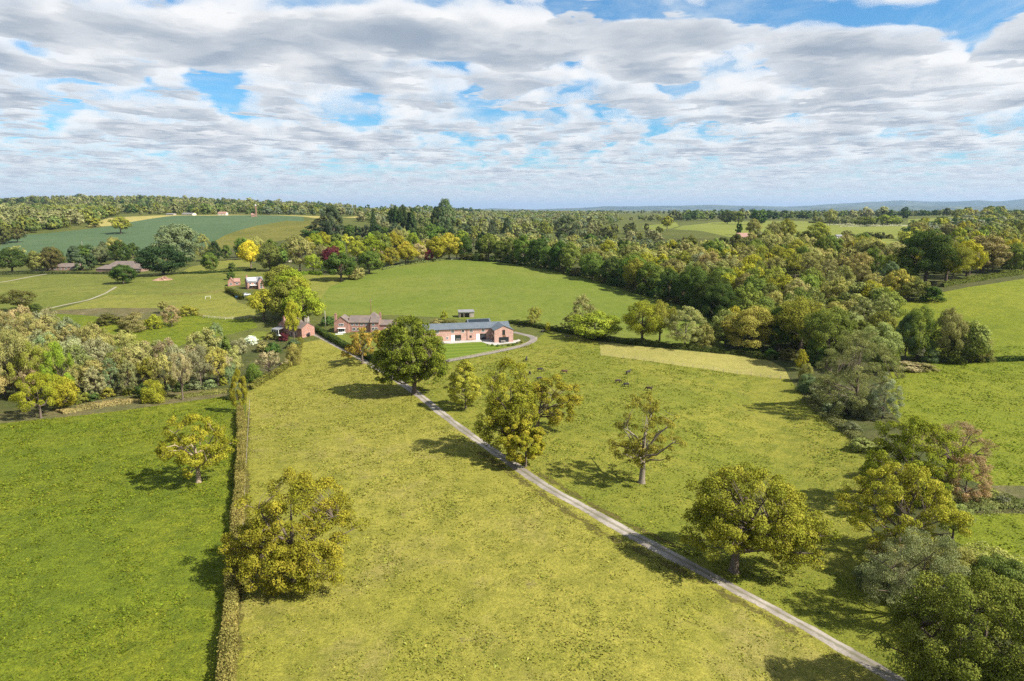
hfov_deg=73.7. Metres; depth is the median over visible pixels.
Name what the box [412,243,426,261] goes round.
garden tree
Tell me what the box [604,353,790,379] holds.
stock fence
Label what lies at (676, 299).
woodland shrub
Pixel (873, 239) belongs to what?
hilltop tree
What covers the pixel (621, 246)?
woodland tree
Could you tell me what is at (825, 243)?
hilltop tree
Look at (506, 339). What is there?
glazed door
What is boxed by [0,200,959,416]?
ground
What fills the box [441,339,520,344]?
terrace pavement
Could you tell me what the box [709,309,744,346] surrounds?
broadleaf tree
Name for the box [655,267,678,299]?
woodland edge tree
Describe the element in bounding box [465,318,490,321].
outbuilding
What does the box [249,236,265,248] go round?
bungalow garden tree
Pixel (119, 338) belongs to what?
dell tree
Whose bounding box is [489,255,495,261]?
woodland shrub
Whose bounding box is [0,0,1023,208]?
sky
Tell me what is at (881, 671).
driveway road
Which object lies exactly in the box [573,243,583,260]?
woodland tree
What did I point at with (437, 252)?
garden tree
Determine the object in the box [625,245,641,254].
woodland tree
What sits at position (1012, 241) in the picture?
oak tree
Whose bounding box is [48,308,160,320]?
field
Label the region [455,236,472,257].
woodland edge tree
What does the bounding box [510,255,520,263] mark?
woodland shrub
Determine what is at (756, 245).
hilltop tree
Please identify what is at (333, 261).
broadleaf tree
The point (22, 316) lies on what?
broadleaf tree
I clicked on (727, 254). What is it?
woodland tree
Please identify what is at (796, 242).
hilltop tree
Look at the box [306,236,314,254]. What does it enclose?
garden tree
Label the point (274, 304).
broadleaf tree
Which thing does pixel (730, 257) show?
woodland tree
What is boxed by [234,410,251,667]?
worn ground
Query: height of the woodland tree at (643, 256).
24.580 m
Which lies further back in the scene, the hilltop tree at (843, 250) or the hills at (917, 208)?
the hills at (917, 208)
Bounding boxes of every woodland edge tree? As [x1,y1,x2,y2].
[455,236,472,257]
[474,239,487,253]
[476,233,498,259]
[491,240,508,259]
[503,237,513,255]
[513,234,534,261]
[529,237,546,262]
[538,245,561,264]
[549,240,570,267]
[558,241,580,267]
[578,253,594,266]
[581,252,603,279]
[601,256,621,280]
[616,255,646,281]
[622,257,650,289]
[634,262,664,293]
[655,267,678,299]
[669,271,688,297]
[674,265,706,307]
[686,273,710,305]
[692,272,731,315]
[699,282,741,314]
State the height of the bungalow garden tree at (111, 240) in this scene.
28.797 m
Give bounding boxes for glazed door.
[455,335,460,340]
[480,333,485,339]
[499,337,508,341]
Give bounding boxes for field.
[0,215,303,255]
[0,269,265,314]
[0,397,244,680]
[48,308,160,320]
[50,314,257,351]
[57,289,257,318]
[85,215,319,227]
[182,259,249,271]
[207,220,318,251]
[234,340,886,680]
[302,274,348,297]
[321,259,726,348]
[408,331,917,679]
[599,342,789,378]
[642,222,678,229]
[675,221,906,246]
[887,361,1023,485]
[890,279,1023,360]
[908,217,952,222]
[948,513,1023,581]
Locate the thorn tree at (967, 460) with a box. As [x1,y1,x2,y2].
[939,453,993,503]
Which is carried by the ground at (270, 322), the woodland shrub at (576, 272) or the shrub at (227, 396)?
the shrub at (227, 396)
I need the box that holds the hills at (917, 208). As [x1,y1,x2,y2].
[811,205,1023,210]
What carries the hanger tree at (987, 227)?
on the ground at (270, 322)
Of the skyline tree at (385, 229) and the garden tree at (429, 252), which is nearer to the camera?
the garden tree at (429, 252)
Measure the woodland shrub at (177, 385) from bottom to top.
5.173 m
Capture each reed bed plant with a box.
[55,396,141,413]
[149,388,228,400]
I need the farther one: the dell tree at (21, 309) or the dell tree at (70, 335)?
the dell tree at (21, 309)
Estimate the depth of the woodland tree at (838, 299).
292.00 m
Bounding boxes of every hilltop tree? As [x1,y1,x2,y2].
[683,237,697,248]
[701,240,717,250]
[717,237,728,244]
[720,242,731,250]
[729,233,746,245]
[733,242,745,248]
[746,232,756,239]
[747,239,764,245]
[747,243,764,251]
[757,231,775,241]
[760,234,781,250]
[772,233,786,245]
[780,234,798,248]
[785,239,808,250]
[803,237,816,246]
[808,246,822,260]
[814,236,835,250]
[817,235,843,254]
[818,252,834,259]
[824,248,837,256]
[836,234,855,244]
[839,247,859,256]
[841,237,851,245]
[842,241,855,252]
[849,238,872,251]
[853,235,867,241]
[858,237,886,248]
[861,241,885,256]
[863,247,885,273]
[880,241,904,255]
[880,253,905,274]
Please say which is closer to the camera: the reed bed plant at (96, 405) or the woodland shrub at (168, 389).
the reed bed plant at (96, 405)
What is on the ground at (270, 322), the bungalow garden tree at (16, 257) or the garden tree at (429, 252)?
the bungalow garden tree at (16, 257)
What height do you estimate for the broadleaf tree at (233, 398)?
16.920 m
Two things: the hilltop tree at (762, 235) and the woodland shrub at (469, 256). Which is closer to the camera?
the woodland shrub at (469, 256)
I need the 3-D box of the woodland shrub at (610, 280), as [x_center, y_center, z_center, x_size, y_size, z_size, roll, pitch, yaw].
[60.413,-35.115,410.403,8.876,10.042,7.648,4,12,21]
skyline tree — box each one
[342,224,354,236]
[354,226,362,235]
[361,224,369,236]
[368,224,382,232]
[381,227,390,234]
[386,223,401,233]
[417,226,425,239]
[423,223,440,238]
[436,226,447,235]
[447,227,455,235]
[456,223,472,236]
[469,233,477,246]
[477,232,484,239]
[557,231,567,238]
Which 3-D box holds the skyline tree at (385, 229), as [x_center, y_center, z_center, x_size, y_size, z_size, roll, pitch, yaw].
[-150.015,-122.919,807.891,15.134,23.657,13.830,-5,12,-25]
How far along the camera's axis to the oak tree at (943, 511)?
102.56 m
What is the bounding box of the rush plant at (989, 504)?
[953,490,1023,515]
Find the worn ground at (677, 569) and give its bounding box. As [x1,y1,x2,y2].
[477,451,839,656]
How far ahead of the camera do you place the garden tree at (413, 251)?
488.46 m
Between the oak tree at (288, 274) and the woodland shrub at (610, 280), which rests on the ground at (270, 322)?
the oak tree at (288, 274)
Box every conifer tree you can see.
[220,336,232,355]
[370,208,376,231]
[388,205,402,228]
[396,204,410,227]
[405,208,417,239]
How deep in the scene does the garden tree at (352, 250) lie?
522.98 m
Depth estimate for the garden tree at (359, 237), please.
675.15 m
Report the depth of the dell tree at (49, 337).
221.79 m
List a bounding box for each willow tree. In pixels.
[811,329,906,410]
[860,526,980,626]
[864,372,904,417]
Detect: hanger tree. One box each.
[896,262,919,278]
[940,223,958,233]
[950,226,967,240]
[950,256,971,278]
[957,221,970,227]
[962,227,974,236]
[967,247,985,274]
[969,230,984,239]
[973,221,981,228]
[977,229,989,235]
[979,249,997,271]
[981,223,1001,231]
[981,225,998,230]
[985,229,999,236]
[995,231,1017,238]
[999,242,1023,269]
[1008,230,1022,239]
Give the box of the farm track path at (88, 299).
[49,287,115,308]
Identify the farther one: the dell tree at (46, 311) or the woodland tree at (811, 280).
the woodland tree at (811, 280)
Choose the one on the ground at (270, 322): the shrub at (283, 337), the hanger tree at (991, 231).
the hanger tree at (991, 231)
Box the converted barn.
[422,321,513,342]
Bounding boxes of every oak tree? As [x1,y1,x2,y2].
[8,228,27,242]
[107,216,132,233]
[154,413,239,482]
[217,467,370,595]
[236,239,260,267]
[246,288,277,320]
[260,264,306,287]
[268,268,308,290]
[279,275,310,302]
[280,286,326,321]
[284,299,301,338]
[341,327,383,363]
[367,314,451,393]
[473,357,539,449]
[498,419,545,466]
[526,373,583,427]
[607,391,687,483]
[620,300,664,340]
[642,300,677,342]
[661,216,672,226]
[678,460,842,574]
[745,218,761,232]
[765,295,835,351]
[778,218,796,235]
[804,222,830,239]
[823,209,837,224]
[833,461,974,556]
[850,216,875,224]
[851,232,872,238]
[863,414,973,506]
[876,214,901,224]
[913,421,999,469]
[916,241,975,280]
[956,239,988,275]
[995,238,1023,270]
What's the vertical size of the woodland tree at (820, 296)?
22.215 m
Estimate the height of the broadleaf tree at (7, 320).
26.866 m
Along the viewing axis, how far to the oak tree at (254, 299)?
309.79 m
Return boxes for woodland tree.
[488,235,503,241]
[549,239,557,246]
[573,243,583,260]
[578,245,604,260]
[579,243,596,253]
[583,233,596,242]
[599,239,616,252]
[601,250,616,270]
[616,244,629,252]
[617,239,631,248]
[617,244,631,255]
[624,250,642,256]
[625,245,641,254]
[639,248,656,261]
[640,252,661,265]
[643,243,657,250]
[643,265,666,287]
[653,248,673,259]
[655,239,671,249]
[655,253,668,264]
[661,258,685,273]
[662,239,676,250]
[665,265,677,281]
[669,248,681,254]
[676,242,689,252]
[676,250,693,265]
[677,239,692,250]
[686,246,708,255]
[687,261,710,272]
[691,251,704,263]
[698,251,722,269]
[703,240,719,250]
[705,261,715,270]
[706,248,722,256]
[706,259,730,272]
[712,266,738,283]
[715,243,728,256]
[719,252,736,258]
[720,257,743,269]
[720,273,735,290]
[721,248,741,258]
[724,305,740,314]
[725,255,742,270]
[730,263,765,278]
[732,282,762,312]
[733,272,758,288]
[736,245,756,258]
[739,254,767,268]
[742,274,766,297]
[744,266,767,290]
[750,304,772,339]
[753,260,766,280]
[754,252,767,267]
[754,296,775,310]
[755,245,770,258]
[755,297,779,309]
[759,266,784,288]
[761,282,782,302]
[762,256,787,272]
[764,252,776,268]
[765,290,785,302]
[766,274,795,300]
[769,246,785,258]
[773,254,787,267]
[773,314,805,346]
[778,294,812,331]
[780,248,794,270]
[782,278,810,298]
[783,287,812,304]
[785,252,806,277]
[794,245,815,257]
[794,252,819,270]
[797,252,825,273]
[799,267,824,292]
[799,274,820,298]
[805,286,828,308]
[811,267,825,283]
[818,258,837,272]
[820,276,851,300]
[821,259,842,280]
[822,270,838,283]
[824,301,849,319]
[825,251,840,263]
[826,295,848,311]
[834,255,850,266]
[834,264,855,281]
[840,299,864,319]
[842,319,872,347]
[845,253,873,266]
[845,311,863,324]
[847,298,881,323]
[849,251,872,281]
[849,280,894,317]
[851,264,871,282]
[862,272,885,283]
[865,293,899,318]
[867,310,897,338]
[868,286,908,317]
[877,261,899,284]
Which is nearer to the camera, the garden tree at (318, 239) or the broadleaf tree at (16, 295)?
the broadleaf tree at (16, 295)
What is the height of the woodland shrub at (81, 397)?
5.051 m
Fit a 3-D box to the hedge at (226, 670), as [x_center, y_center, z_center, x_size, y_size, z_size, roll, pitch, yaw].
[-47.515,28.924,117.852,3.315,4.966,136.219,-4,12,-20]
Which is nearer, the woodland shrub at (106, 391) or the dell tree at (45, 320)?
the woodland shrub at (106, 391)
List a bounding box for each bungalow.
[46,263,80,270]
[96,261,150,271]
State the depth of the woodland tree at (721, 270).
365.45 m
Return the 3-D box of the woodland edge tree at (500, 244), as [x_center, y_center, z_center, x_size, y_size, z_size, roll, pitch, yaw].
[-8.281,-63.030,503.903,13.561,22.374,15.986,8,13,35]
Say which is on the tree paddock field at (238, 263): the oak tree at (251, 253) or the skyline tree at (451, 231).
the oak tree at (251, 253)
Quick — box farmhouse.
[333,312,396,334]
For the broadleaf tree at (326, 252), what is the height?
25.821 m
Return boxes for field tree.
[443,359,488,408]
[957,553,1023,623]
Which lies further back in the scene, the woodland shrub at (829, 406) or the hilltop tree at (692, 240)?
the hilltop tree at (692, 240)
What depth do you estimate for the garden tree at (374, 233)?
692.58 m
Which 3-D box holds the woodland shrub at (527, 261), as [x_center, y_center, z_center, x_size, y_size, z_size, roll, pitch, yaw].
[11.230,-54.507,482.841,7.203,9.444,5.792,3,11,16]
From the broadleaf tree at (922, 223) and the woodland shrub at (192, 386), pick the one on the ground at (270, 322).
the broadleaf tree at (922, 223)
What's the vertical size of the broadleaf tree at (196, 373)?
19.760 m
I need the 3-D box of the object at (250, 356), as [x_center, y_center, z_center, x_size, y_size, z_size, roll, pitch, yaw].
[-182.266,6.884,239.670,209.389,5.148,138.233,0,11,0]
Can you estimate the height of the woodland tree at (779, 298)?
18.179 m
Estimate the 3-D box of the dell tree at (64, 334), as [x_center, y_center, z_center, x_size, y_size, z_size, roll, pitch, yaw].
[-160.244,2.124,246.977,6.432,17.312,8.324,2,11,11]
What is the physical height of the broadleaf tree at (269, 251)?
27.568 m
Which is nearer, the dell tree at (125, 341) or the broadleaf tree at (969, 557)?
the broadleaf tree at (969, 557)
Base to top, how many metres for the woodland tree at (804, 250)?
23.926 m
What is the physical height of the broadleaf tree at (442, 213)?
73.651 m
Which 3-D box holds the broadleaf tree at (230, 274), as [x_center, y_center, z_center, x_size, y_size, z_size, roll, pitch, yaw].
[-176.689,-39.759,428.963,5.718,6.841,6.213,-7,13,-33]
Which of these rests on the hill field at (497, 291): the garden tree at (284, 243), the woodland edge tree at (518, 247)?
the woodland edge tree at (518, 247)
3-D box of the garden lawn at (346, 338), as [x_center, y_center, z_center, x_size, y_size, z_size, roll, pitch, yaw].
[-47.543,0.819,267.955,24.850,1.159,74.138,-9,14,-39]
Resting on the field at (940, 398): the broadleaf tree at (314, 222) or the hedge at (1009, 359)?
the hedge at (1009, 359)
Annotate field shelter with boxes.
[458,309,474,317]
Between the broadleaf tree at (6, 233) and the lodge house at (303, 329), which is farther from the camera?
the broadleaf tree at (6, 233)
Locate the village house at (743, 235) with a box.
[736,233,747,237]
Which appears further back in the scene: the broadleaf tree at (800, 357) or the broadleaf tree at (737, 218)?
the broadleaf tree at (737, 218)
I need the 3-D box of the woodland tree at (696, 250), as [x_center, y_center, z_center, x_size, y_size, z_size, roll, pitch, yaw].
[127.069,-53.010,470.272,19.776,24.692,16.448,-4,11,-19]
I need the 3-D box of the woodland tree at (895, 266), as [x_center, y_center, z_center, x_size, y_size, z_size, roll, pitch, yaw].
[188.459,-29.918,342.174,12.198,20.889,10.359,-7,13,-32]
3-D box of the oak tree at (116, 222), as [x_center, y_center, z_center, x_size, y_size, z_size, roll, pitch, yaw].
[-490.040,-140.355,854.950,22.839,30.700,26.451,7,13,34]
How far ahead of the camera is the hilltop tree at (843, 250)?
444.79 m
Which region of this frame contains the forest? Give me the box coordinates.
[0,194,1023,245]
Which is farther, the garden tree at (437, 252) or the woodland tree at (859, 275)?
the garden tree at (437, 252)
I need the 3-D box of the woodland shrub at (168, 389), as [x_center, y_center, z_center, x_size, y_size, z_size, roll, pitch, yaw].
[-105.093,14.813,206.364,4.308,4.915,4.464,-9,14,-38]
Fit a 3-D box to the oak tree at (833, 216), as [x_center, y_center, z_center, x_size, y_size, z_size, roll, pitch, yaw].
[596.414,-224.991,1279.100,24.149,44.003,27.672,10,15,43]
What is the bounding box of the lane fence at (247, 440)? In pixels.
[242,399,249,538]
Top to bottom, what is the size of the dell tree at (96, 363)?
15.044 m
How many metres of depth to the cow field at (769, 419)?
147.76 m
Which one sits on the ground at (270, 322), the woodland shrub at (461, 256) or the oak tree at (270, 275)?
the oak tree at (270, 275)
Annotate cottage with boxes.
[217,212,227,214]
[228,278,240,285]
[245,275,263,288]
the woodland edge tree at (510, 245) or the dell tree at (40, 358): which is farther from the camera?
the woodland edge tree at (510, 245)
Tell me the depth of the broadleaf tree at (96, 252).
571.36 m
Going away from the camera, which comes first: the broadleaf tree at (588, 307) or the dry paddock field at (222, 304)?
the broadleaf tree at (588, 307)
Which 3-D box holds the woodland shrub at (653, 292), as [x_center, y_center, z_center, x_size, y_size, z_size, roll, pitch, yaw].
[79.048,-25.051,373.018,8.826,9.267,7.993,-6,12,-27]
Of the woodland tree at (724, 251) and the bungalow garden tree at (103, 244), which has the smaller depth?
the woodland tree at (724, 251)
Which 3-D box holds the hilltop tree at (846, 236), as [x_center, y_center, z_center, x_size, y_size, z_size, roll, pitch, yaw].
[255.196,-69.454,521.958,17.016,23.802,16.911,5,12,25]
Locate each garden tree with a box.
[0,247,31,272]
[24,250,46,271]
[37,250,60,270]
[40,246,65,265]
[66,246,84,262]
[72,257,90,270]
[77,244,89,257]
[84,254,97,269]
[85,244,93,254]
[98,241,110,259]
[105,238,118,257]
[107,236,122,253]
[125,243,139,257]
[207,241,221,258]
[220,244,231,258]
[233,237,248,250]
[233,241,246,259]
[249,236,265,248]
[265,239,276,247]
[275,243,294,262]
[279,250,287,263]
[283,234,303,251]
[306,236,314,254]
[307,233,323,252]
[314,231,330,246]
[314,244,328,259]
[323,240,346,254]
[328,233,345,246]
[342,234,354,250]
[347,240,365,258]
[354,235,364,246]
[360,235,383,251]
[371,230,383,243]
[374,233,391,250]
[375,250,384,266]
[382,231,403,250]
[382,246,399,265]
[387,229,403,239]
[394,241,415,261]
[396,245,419,262]
[400,228,409,238]
[407,233,419,245]
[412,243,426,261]
[416,241,428,259]
[417,233,428,242]
[420,238,430,247]
[423,248,433,259]
[425,236,445,258]
[427,231,437,241]
[438,232,462,259]
[449,238,463,258]
[455,230,468,237]
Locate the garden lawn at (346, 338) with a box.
[328,332,431,360]
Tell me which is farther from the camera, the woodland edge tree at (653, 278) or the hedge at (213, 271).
the hedge at (213, 271)
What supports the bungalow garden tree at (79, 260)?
on the ground at (270, 322)
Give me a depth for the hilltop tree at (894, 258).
352.12 m
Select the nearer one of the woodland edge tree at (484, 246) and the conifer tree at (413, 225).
the woodland edge tree at (484, 246)
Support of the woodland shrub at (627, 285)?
on the hill field at (497, 291)
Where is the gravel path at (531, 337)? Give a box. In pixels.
[443,332,536,362]
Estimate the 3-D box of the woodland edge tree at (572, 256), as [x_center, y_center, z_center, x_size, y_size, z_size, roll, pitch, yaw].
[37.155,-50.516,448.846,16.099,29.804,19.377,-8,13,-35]
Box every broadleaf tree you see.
[0,226,13,243]
[0,290,37,306]
[0,310,27,346]
[0,313,46,335]
[0,327,36,392]
[6,341,47,400]
[8,371,64,417]
[9,245,26,254]
[39,341,74,396]
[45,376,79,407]
[70,247,89,263]
[83,366,106,398]
[87,218,103,226]
[90,246,109,264]
[97,357,125,392]
[106,240,131,260]
[107,264,136,283]
[116,360,138,395]
[133,244,193,274]
[146,352,177,395]
[150,223,200,261]
[157,301,167,311]
[160,305,181,326]
[170,352,192,399]
[185,327,222,353]
[186,344,215,385]
[194,233,210,256]
[200,252,218,269]
[202,347,227,384]
[204,322,222,351]
[226,272,234,278]
[228,263,235,271]
[229,368,247,407]
[230,338,249,356]
[254,350,288,374]
[255,242,284,270]
[265,279,308,318]
[281,235,315,271]
[304,253,323,271]
[309,218,329,234]
[319,205,344,234]
[320,245,341,268]
[320,252,356,280]
[357,250,383,273]
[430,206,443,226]
[436,198,455,233]
[440,311,447,319]
[487,219,497,235]
[501,217,512,235]
[526,307,542,323]
[545,322,550,331]
[554,215,580,236]
[560,315,572,327]
[567,310,622,338]
[569,293,597,327]
[663,306,706,344]
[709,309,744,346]
[720,210,734,223]
[720,305,781,347]
[732,211,744,222]
[735,223,742,232]
[749,209,767,223]
[761,306,800,350]
[765,221,783,233]
[794,349,808,367]
[797,306,856,356]
[811,378,848,398]
[840,281,888,315]
[841,230,851,238]
[852,321,905,371]
[865,535,908,572]
[866,347,900,373]
[881,269,917,296]
[891,276,930,299]
[893,229,962,283]
[895,315,919,359]
[900,305,941,359]
[907,337,925,360]
[908,220,928,233]
[918,543,994,591]
[934,307,970,361]
[937,503,977,538]
[951,319,993,361]
[958,540,1023,574]
[968,234,1012,272]
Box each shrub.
[28,303,43,311]
[68,391,89,404]
[82,390,101,401]
[94,313,121,326]
[97,387,116,398]
[117,312,148,332]
[120,386,134,396]
[132,383,148,398]
[140,379,166,403]
[144,314,163,329]
[160,382,171,392]
[173,381,188,391]
[177,305,198,316]
[187,379,202,390]
[202,379,216,389]
[218,362,239,383]
[219,377,228,385]
[225,382,242,399]
[226,345,243,369]
[244,335,258,344]
[244,363,261,382]
[256,340,269,352]
[263,332,278,339]
[264,342,281,355]
[278,333,288,341]
[284,342,301,365]
[285,339,299,347]
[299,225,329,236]
[320,316,334,326]
[347,266,365,278]
[430,318,442,323]
[442,320,457,322]
[459,254,467,259]
[467,252,474,259]
[472,251,482,260]
[479,252,487,260]
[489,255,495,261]
[503,256,513,262]
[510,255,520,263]
[523,257,532,265]
[535,261,544,267]
[547,262,558,270]
[556,265,562,271]
[560,266,567,272]
[569,268,581,275]
[579,267,588,277]
[587,272,597,279]
[593,273,600,280]
[599,276,605,282]
[606,274,617,285]
[612,276,623,286]
[623,281,637,290]
[628,282,638,291]
[635,284,646,293]
[648,287,660,298]
[657,291,669,300]
[662,291,675,301]
[673,296,682,303]
[690,322,716,347]
[741,345,757,351]
[764,348,779,358]
[779,347,795,360]
[795,373,817,392]
[797,363,814,379]
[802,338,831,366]
[808,385,823,394]
[821,403,833,413]
[830,407,843,417]
[833,392,862,416]
[839,421,863,431]
[848,438,875,452]
[851,391,878,420]
[851,552,905,600]
[857,458,884,481]
[885,234,893,238]
[889,361,926,371]
[904,362,940,371]
[913,339,941,363]
[918,286,946,301]
[921,474,943,499]
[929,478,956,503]
[937,335,982,364]
[975,338,996,362]
[980,486,999,496]
[993,494,1010,508]
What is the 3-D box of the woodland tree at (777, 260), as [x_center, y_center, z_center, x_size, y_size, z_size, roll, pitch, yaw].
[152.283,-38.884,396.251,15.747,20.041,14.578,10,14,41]
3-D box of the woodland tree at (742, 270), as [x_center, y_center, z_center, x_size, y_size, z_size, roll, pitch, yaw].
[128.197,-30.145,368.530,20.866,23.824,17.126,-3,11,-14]
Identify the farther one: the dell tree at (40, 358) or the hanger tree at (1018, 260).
the hanger tree at (1018, 260)
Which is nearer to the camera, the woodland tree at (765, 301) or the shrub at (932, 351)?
the shrub at (932, 351)
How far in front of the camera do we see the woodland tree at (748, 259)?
395.62 m
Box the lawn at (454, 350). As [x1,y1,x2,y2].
[438,342,509,359]
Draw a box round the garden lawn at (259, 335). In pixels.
[250,331,272,339]
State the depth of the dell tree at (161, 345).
219.51 m
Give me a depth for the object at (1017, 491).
126.80 m
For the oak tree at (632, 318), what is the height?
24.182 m
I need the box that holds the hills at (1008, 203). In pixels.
[481,199,1023,210]
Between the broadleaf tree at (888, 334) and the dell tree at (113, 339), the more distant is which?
the dell tree at (113, 339)
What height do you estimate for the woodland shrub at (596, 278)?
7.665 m
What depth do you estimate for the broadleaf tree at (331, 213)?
788.57 m
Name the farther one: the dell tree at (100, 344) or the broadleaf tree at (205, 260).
the broadleaf tree at (205, 260)
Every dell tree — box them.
[0,357,18,397]
[0,369,9,393]
[1,325,16,355]
[7,305,31,330]
[14,368,40,399]
[16,346,54,369]
[22,310,55,344]
[25,333,44,345]
[26,328,48,344]
[29,314,61,335]
[33,332,59,353]
[37,307,59,320]
[37,333,60,347]
[51,364,79,385]
[53,344,97,386]
[54,316,80,339]
[54,356,82,385]
[56,323,81,341]
[57,336,90,364]
[63,334,81,355]
[63,336,94,372]
[73,359,108,386]
[74,321,111,345]
[81,335,110,363]
[85,332,109,345]
[90,343,117,360]
[105,333,115,346]
[105,347,126,363]
[106,347,137,386]
[113,329,137,347]
[116,337,135,348]
[120,343,142,364]
[129,340,157,380]
[135,356,155,378]
[149,339,166,373]
[152,337,176,378]
[161,344,187,380]
[182,344,199,369]
[193,354,208,380]
[211,353,233,375]
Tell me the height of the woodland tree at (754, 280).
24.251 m
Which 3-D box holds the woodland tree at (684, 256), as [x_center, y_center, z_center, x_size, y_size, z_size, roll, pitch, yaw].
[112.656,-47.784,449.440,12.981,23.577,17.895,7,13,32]
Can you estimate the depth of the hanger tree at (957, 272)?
360.64 m
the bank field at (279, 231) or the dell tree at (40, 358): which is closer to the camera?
the dell tree at (40, 358)
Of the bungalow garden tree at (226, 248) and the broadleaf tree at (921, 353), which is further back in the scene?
the bungalow garden tree at (226, 248)
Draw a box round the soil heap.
[152,276,172,280]
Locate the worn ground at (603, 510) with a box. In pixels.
[537,473,689,554]
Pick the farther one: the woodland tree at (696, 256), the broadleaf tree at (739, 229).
the broadleaf tree at (739, 229)
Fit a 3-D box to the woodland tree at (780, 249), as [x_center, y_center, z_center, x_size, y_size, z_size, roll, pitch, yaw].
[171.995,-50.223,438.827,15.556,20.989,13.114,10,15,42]
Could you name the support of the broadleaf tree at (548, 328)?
on the cow field at (769, 419)
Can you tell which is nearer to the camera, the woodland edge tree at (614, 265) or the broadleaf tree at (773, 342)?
the broadleaf tree at (773, 342)
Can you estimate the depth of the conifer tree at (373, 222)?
804.34 m
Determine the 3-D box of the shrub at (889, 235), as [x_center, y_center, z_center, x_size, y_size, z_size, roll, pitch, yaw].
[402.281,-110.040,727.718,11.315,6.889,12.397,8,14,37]
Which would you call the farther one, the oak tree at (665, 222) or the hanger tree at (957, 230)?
the oak tree at (665, 222)
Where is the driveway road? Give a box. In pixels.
[313,333,905,680]
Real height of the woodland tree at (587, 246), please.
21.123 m
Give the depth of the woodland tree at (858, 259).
362.87 m
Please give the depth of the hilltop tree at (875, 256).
374.49 m
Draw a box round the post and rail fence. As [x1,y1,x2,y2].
[447,338,535,360]
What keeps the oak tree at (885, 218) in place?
on the ground at (270, 322)
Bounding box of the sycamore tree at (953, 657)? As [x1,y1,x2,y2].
[873,566,1023,680]
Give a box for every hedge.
[0,270,139,274]
[178,268,255,273]
[213,405,246,680]
[224,287,244,299]
[247,336,302,389]
[298,270,321,274]
[314,325,377,361]
[382,258,449,269]
[508,319,775,359]
[808,221,849,223]
[827,223,886,224]
[839,224,907,226]
[938,269,1023,286]
[975,355,1023,362]
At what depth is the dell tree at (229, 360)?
217.97 m
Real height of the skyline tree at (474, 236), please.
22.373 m
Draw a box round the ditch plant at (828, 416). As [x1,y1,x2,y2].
[798,395,878,456]
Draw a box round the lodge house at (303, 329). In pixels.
[271,316,314,337]
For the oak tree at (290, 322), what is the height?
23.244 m
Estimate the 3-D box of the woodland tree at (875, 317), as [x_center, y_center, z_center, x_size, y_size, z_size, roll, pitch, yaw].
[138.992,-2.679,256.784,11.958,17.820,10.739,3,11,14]
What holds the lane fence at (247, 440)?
on the grass field at (328, 648)
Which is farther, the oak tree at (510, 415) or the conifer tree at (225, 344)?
the conifer tree at (225, 344)
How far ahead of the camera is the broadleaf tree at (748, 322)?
251.93 m
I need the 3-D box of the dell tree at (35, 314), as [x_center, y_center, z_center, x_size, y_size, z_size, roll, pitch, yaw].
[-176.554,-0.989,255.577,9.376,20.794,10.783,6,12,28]
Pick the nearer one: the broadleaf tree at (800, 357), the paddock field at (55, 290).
the broadleaf tree at (800, 357)
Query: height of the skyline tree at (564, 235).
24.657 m
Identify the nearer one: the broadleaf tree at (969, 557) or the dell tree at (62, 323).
the broadleaf tree at (969, 557)
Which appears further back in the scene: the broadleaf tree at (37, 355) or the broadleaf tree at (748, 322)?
the broadleaf tree at (748, 322)
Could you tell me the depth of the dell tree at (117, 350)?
213.51 m
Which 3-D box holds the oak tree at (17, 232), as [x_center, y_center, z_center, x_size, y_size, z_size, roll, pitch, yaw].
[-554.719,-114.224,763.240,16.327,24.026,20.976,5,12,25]
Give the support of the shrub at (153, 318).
on the green paddock field at (180, 330)
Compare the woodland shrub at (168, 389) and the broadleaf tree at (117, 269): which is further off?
the broadleaf tree at (117, 269)

